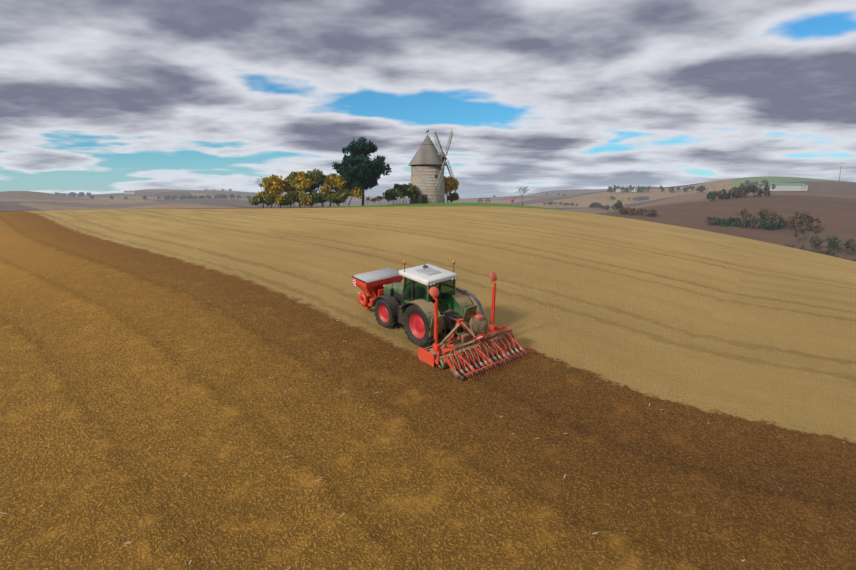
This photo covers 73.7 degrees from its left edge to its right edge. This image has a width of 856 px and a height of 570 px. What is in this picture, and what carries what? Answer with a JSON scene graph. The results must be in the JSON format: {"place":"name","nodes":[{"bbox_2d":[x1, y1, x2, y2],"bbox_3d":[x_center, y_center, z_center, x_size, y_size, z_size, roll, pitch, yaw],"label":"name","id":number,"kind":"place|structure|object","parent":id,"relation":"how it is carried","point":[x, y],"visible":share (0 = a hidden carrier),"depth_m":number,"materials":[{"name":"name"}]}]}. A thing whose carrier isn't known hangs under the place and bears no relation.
{"place":"outdoors","nodes":[
{"label":"outdoors","id":0,"kind":"place"},
{"bbox_2d":[0,176,855,569],"bbox_3d":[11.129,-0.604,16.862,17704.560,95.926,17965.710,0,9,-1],"label":"ground","id":1,"kind":"structure","parent":0,"point":[604,394],"depth_m":22.67,"materials":[{"name":"brown soil"}]},
{"bbox_2d":[249,137,529,207],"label":"ridge trees","id":2,"kind":"object","parent":1,"relation":"on","point":[359,171],"visible":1,"depth_m":95.99,"materials":[{"name":"green plant"}]},
{"bbox_2d":[0,254,851,569],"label":"crop residue","id":3,"kind":"object","parent":1,"relation":"on","point":[374,414],"visible":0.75,"depth_m":19.23,"materials":[{"name":"plant"}]},
{"bbox_2d":[408,128,454,203],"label":"windmill","id":4,"kind":"object","parent":1,"relation":"on","point":[427,164],"visible":0.92,"depth_m":92.76,"materials":[{"name":"stone"}]},
{"bbox_2d":[352,260,533,382],"bbox_3d":[0.049,0.652,27.268,4.290,3.908,10.024,-14,23,-37],"label":"tractor","id":5,"kind":"object","parent":1,"relation":"on","point":[424,316],"visible":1,"depth_m":26.24,"materials":[{"name":"metal"}]},
{"bbox_2d":[54,162,855,260],"bbox_3d":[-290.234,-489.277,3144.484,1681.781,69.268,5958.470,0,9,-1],"label":"distant trees","id":6,"kind":"object","parent":1,"relation":"on","point":[770,220],"visible":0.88,"depth_m":311.08,"materials":[{"name":"green plant"}]},
{"bbox_2d":[0,0,855,197],"label":"sky","id":7,"kind":"structure","parent":0,"point":[97,96],"materials":[{"name":"grey"}]}
]}

